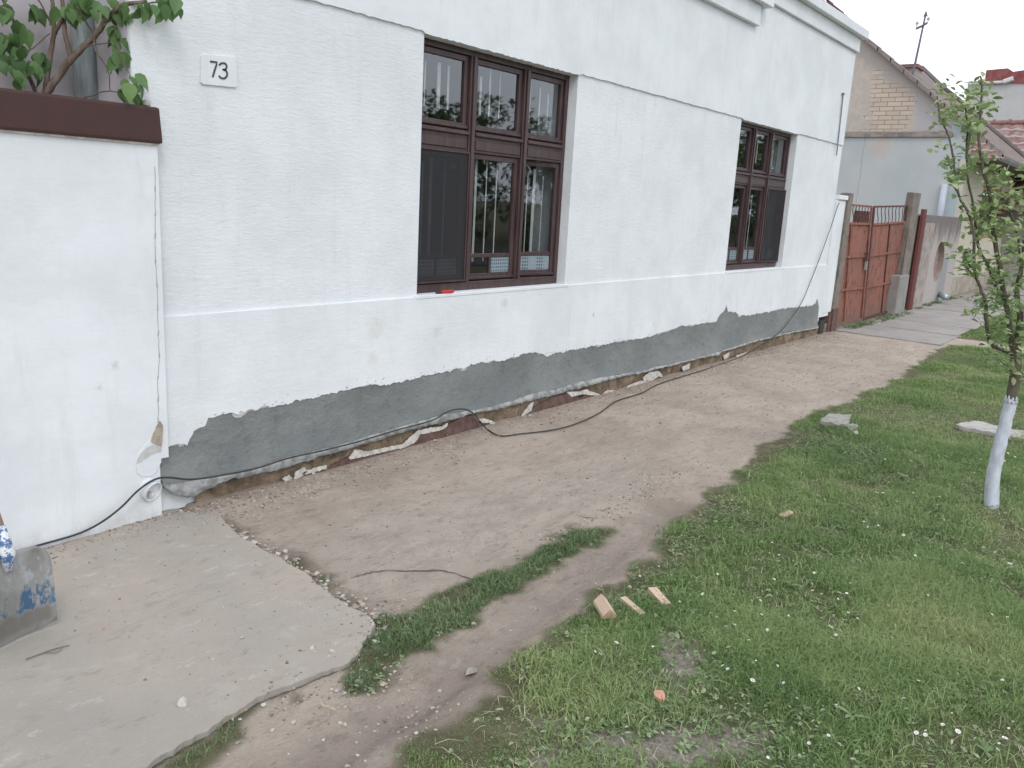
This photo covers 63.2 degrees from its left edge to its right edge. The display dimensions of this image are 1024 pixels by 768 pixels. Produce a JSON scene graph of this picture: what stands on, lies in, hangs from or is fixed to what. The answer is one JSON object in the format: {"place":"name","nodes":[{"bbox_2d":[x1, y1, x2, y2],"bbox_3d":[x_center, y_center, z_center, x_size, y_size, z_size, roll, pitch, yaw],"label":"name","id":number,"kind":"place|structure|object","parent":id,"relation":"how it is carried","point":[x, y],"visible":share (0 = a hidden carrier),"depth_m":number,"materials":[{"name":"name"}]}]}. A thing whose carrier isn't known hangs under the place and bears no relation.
{"place":"outdoors","nodes":[
{"label":"outdoors","id":0,"kind":"place"},
{"bbox_2d":[0,508,374,767],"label":"pavement","id":1,"kind":"structure","parent":0,"point":[79,701],"depth_m":2.93,"materials":[{"name":"concrete"}]},
{"bbox_2d":[0,514,56,646],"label":"concrete block","id":2,"kind":"object","parent":1,"relation":"on","point":[27,597],"visible":1,"depth_m":2.93,"materials":[{"name":"concrete"}]},
{"bbox_2d":[26,645,68,658],"bbox_3d":[-1.572,0.912,2.826,0.030,0.004,0.136,13,16,37],"label":"twig","id":3,"kind":"object","parent":1,"relation":"on","point":[48,651],"visible":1,"depth_m":2.83,"materials":[{"name":"grey wood"}]},
{"bbox_2d":[176,696,187,707],"bbox_3d":[-1.029,0.994,2.601,0.037,0.021,0.044,-5,15,-31],"label":"plaster crumb","id":4,"kind":"object","parent":1,"relation":"on","point":[182,701],"visible":1,"depth_m":2.59,"materials":[{"name":"white paint"}]},
{"bbox_2d":[164,524,614,767],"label":"grass","id":5,"kind":"structure","parent":0,"point":[472,603],"depth_m":3.24,"materials":[{"name":"green plant"}]},
{"bbox_2d":[46,285,1023,767],"bbox_3d":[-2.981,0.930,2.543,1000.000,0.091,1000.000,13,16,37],"label":"ground","id":6,"kind":"structure","parent":0,"point":[472,509],"depth_m":4.04,"materials":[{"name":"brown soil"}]},
{"bbox_2d":[0,0,73,96],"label":"courtyard wall","id":7,"kind":"structure","parent":6,"relation":"on","point":[65,84],"depth_m":3.71,"materials":[{"name":"grey paint"}]},
{"bbox_2d":[0,87,168,549],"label":"garden wall","id":8,"kind":"structure","parent":6,"relation":"on","point":[83,425],"depth_m":3.58,"materials":[{"name":"paint"}]},
{"bbox_2d":[0,0,182,105],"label":"lilac bush","id":9,"kind":"object","parent":8,"relation":"on","point":[74,13],"visible":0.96,"depth_m":3.57,"materials":[{"name":"green plant"}]},
{"bbox_2d":[227,521,389,644],"bbox_3d":[-0.902,0.811,3.593,0.140,0.050,1.411,-9,17,-43],"label":"rubble","id":10,"kind":"object","parent":6,"relation":"on","point":[325,588],"visible":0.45,"depth_m":3.48,"materials":[{"name":"white paint"}]},
{"bbox_2d":[378,681,387,685],"bbox_3d":[-0.433,1.001,2.786,0.037,0.013,0.027,13,16,37],"label":"stone","id":11,"kind":"object","parent":6,"relation":"on","point":[382,683],"visible":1,"depth_m":2.78,"materials":[{"name":"beige stone"}]},
{"bbox_2d":[352,569,471,578],"bbox_3d":[-0.424,0.820,3.591,0.542,0.006,0.095,2,12,-5],"label":"twig","id":12,"kind":"object","parent":6,"relation":"on","point":[415,570],"visible":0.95,"depth_m":3.62,"materials":[{"name":"wood"}]},
{"bbox_2d":[465,667,477,675],"bbox_3d":[-0.143,1.014,2.931,0.045,0.027,0.051,2,12,-4],"label":"stone","id":13,"kind":"object","parent":6,"relation":"on","point":[470,670],"visible":1,"depth_m":2.92,"materials":[{"name":"white stone"}]},
{"bbox_2d":[338,525,615,692],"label":"strip weeds","id":14,"kind":"object","parent":6,"relation":"on","point":[401,656],"visible":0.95,"depth_m":3.15,"materials":[{"name":"green plant"}]},
{"bbox_2d":[94,0,869,510],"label":"white house","id":15,"kind":"structure","parent":6,"relation":"on","point":[570,200],"depth_m":5.54,"materials":[{"name":"paint"}]},
{"bbox_2d":[69,0,97,99],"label":"downpipe","id":16,"kind":"object","parent":15,"relation":"attached to","point":[85,73],"visible":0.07,"depth_m":3.74,"materials":[{"name":"grey metal"}]},
{"bbox_2d":[36,203,839,545],"bbox_3d":[1.236,-0.803,7.190,0.412,1.795,10.617,13,16,37],"label":"power cable","id":17,"kind":"object","parent":15,"relation":"attached to","point":[386,433],"visible":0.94,"depth_m":5.00,"materials":[{"name":"black rubber"}]},
{"bbox_2d":[435,290,453,293],"bbox_3d":[-0.435,-0.602,5.430,0.032,0.018,0.173,13,16,37],"label":"utility knife","id":18,"kind":"object","parent":15,"relation":"on","point":[444,291],"visible":1,"depth_m":5.41,"materials":[{"name":"red plastic"}]},
{"bbox_2d":[417,38,569,292],"bbox_3d":[-0.151,-1.446,5.784,0.145,1.544,1.632,13,16,37],"label":"window","id":19,"kind":"structure","parent":15,"relation":"in","point":[449,149],"depth_m":5.61,"materials":[{"name":"brown paint"}]},
{"bbox_2d":[725,122,790,269],"bbox_3d":[2.709,-2.078,9.362,0.137,1.544,1.623,13,16,37],"label":"window","id":20,"kind":"structure","parent":15,"relation":"in","point":[764,252],"depth_m":9.49,"materials":[{"name":"brown paint"}]},
{"bbox_2d":[593,594,616,618],"bbox_3d":[0.369,0.881,3.304,0.060,0.044,0.118,0,16,-13],"label":"wood offcut","id":21,"kind":"object","parent":6,"relation":"on","point":[603,606],"visible":1,"depth_m":3.28,"materials":[{"name":"beige wood"}]},
{"bbox_2d":[620,596,645,617],"bbox_3d":[0.482,0.893,3.333,0.028,0.020,0.143,-3,16,-26],"label":"wood offcut","id":22,"kind":"object","parent":6,"relation":"on","point":[624,599],"visible":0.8,"depth_m":3.34,"materials":[{"name":"beige wood"}]},
{"bbox_2d":[653,690,664,702],"bbox_3d":[0.480,1.014,2.705,0.037,0.014,0.055,3,12,-1],"label":"tile shard","id":23,"kind":"object","parent":6,"relation":"on","point":[657,695],"visible":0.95,"depth_m":2.70,"materials":[{"name":"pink ceramic"}]},
{"bbox_2d":[648,587,670,606],"bbox_3d":[0.605,0.878,3.425,0.040,0.022,0.138,-1,15,-16],"label":"wood offcut","id":24,"kind":"object","parent":6,"relation":"on","point":[653,592],"visible":0.78,"depth_m":3.42,"materials":[{"name":"beige wood"}]},
{"bbox_2d":[395,537,987,767],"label":"broad leaf weeds","id":25,"kind":"object","parent":6,"relation":"on","point":[679,743],"visible":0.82,"depth_m":2.57,"materials":[{"name":"green plant"}]},
{"bbox_2d":[393,304,1023,767],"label":"grass","id":26,"kind":"structure","parent":6,"relation":"on","point":[913,586],"depth_m":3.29,"materials":[{"name":"green plant"}]},
{"bbox_2d":[416,395,1023,767],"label":"dry clippings","id":27,"kind":"object","parent":6,"relation":"on","point":[653,756],"visible":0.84,"depth_m":3.37,"materials":[{"name":"plant"}]},
{"bbox_2d":[441,431,1023,767],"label":"turf leaves","id":28,"kind":"object","parent":6,"relation":"on","point":[703,690],"visible":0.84,"depth_m":2.93,"materials":[{"name":"green plant"}]},
{"bbox_2d":[454,404,1023,767],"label":"clover","id":29,"kind":"object","parent":6,"relation":"on","point":[718,707],"visible":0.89,"depth_m":3.74,"materials":[{"name":"green plant"}]},
{"bbox_2d":[778,510,793,518],"bbox_3d":[1.472,0.699,4.471,0.111,0.014,0.032,-9,17,-43],"label":"wood offcut","id":30,"kind":"object","parent":6,"relation":"on","point":[787,513],"visible":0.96,"depth_m":4.46,"materials":[{"name":"beige wood"}]},
{"bbox_2d":[820,413,851,426],"bbox_3d":[2.559,0.283,6.539,0.215,0.038,0.409,13,16,37],"label":"concrete plate","id":31,"kind":"object","parent":6,"relation":"on","point":[840,422],"visible":0.92,"depth_m":6.48,"materials":[{"name":"grey concrete"}]},
{"bbox_2d":[829,193,853,331],"bbox_3d":[4.617,-1.685,11.812,0.140,2.012,0.246,13,16,37],"label":"gate post","id":32,"kind":"object","parent":6,"relation":"on","point":[840,266],"visible":0.52,"depth_m":11.73,"materials":[{"name":"concrete"}]},
{"bbox_2d":[844,424,857,430],"bbox_3d":[2.576,0.336,6.328,0.098,0.038,0.208,13,16,37],"label":"concrete plate","id":33,"kind":"object","parent":6,"relation":"on","point":[848,425],"visible":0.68,"depth_m":6.33,"materials":[{"name":"grey concrete"}]},
{"bbox_2d":[833,704,872,720],"bbox_3d":[1.090,1.062,2.661,0.129,0.018,0.058,8,13,22],"label":"broad leaf weed","id":34,"kind":"object","parent":6,"relation":"on","point":[848,715],"visible":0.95,"depth_m":2.67,"materials":[{"name":"green plant"}]},
{"bbox_2d":[883,192,920,314],"bbox_3d":[6.820,-2.237,14.525,0.210,2.160,0.820,13,16,37],"label":"gate post","id":35,"kind":"object","parent":6,"relation":"on","point":[897,294],"visible":0.81,"depth_m":14.42,"materials":[{"name":"concrete"}]},
{"bbox_2d":[837,204,907,325],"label":"metal gate","id":36,"kind":"structure","parent":35,"relation":"attached to","point":[873,250],"depth_m":13.13,"materials":[{"name":"red metal"}]},
{"bbox_2d":[853,210,869,222],"bbox_3d":[5.993,-2.151,14.510,0.080,1.693,0.696,13,16,37],"label":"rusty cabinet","id":37,"kind":"object","parent":36,"relation":"attached to","point":[857,212],"visible":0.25,"depth_m":14.21,"materials":[{"name":"metal"}]},
{"bbox_2d":[906,209,926,309],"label":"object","id":38,"kind":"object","parent":35,"relation":"attached to","point":[921,227],"depth_m":15.32,"materials":[{"name":"red paint"}]},
{"bbox_2d":[824,0,1023,295],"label":"neighbour house","id":39,"kind":"structure","parent":6,"relation":"on","point":[887,157],"depth_m":18.86,"materials":[{"name":"grey paint"}]},
{"bbox_2d":[912,11,929,75],"bbox_3d":[9.063,-7.554,18.530,0.295,1.412,0.098,13,16,37],"label":"service mast","id":40,"kind":"object","parent":39,"relation":"on","point":[920,38],"visible":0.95,"depth_m":18.49,"materials":[{"name":"metal"}]},
{"bbox_2d":[978,187,1012,237],"bbox_3d":[12.882,-4.528,22.220,0.080,1.251,5.159,13,16,37],"label":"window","id":41,"kind":"structure","parent":39,"relation":"in","point":[985,189],"depth_m":21.65,"materials":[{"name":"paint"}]},
{"bbox_2d":[904,214,961,308],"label":"stained wall","id":42,"kind":"structure","parent":6,"relation":"on","point":[934,278],"depth_m":16.59,"materials":[{"name":"paint"}]},
{"bbox_2d":[924,71,1023,509],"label":"apple tree","id":43,"kind":"object","parent":6,"relation":"on","point":[991,223],"visible":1,"depth_m":4.42,"materials":[{"name":"green plant"}]},
{"bbox_2d":[976,738,993,762],"bbox_3d":[1.437,1.111,2.537,0.053,0.014,0.106,9,14,26],"label":"broad leaf weed","id":44,"kind":"object","parent":6,"relation":"on","point":[983,746],"visible":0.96,"depth_m":2.54,"materials":[{"name":"green plant"}]},
{"bbox_2d":[954,421,1023,440],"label":"stone slab","id":45,"kind":"object","parent":6,"relation":"on","point":[986,428],"depth_m":6.54,"materials":[{"name":"grey stone"}]},
{"bbox_2d":[966,68,1023,195],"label":"grey gable house","id":46,"kind":"structure","parent":6,"relation":"on","point":[1008,86],"depth_m":30.30,"materials":[{"name":"white paint"}]},
{"bbox_2d":[968,118,1023,284],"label":"red roof house","id":47,"kind":"structure","parent":6,"relation":"on","point":[1009,123],"depth_m":23.55,"materials":[{"name":"tile"}]},
{"bbox_2d":[825,0,1023,99],"label":"sky","id":48,"kind":"structure","parent":0,"point":[963,39],"materials":[{"name":"white"}]},
{"bbox_2d":[837,284,1023,345],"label":"pavement","id":49,"kind":"structure","parent":0,"point":[942,322],"depth_m":13.49,"materials":[{"name":"grey concrete"}]},
{"bbox_2d":[840,296,957,328],"bbox_3d":[7.378,-1.375,15.337,0.451,0.080,7.937,13,16,37],"label":"weed fringe","id":50,"kind":"object","parent":49,"relation":"on","point":[862,323],"visible":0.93,"depth_m":13.74,"materials":[{"name":"green plant"}]}
]}

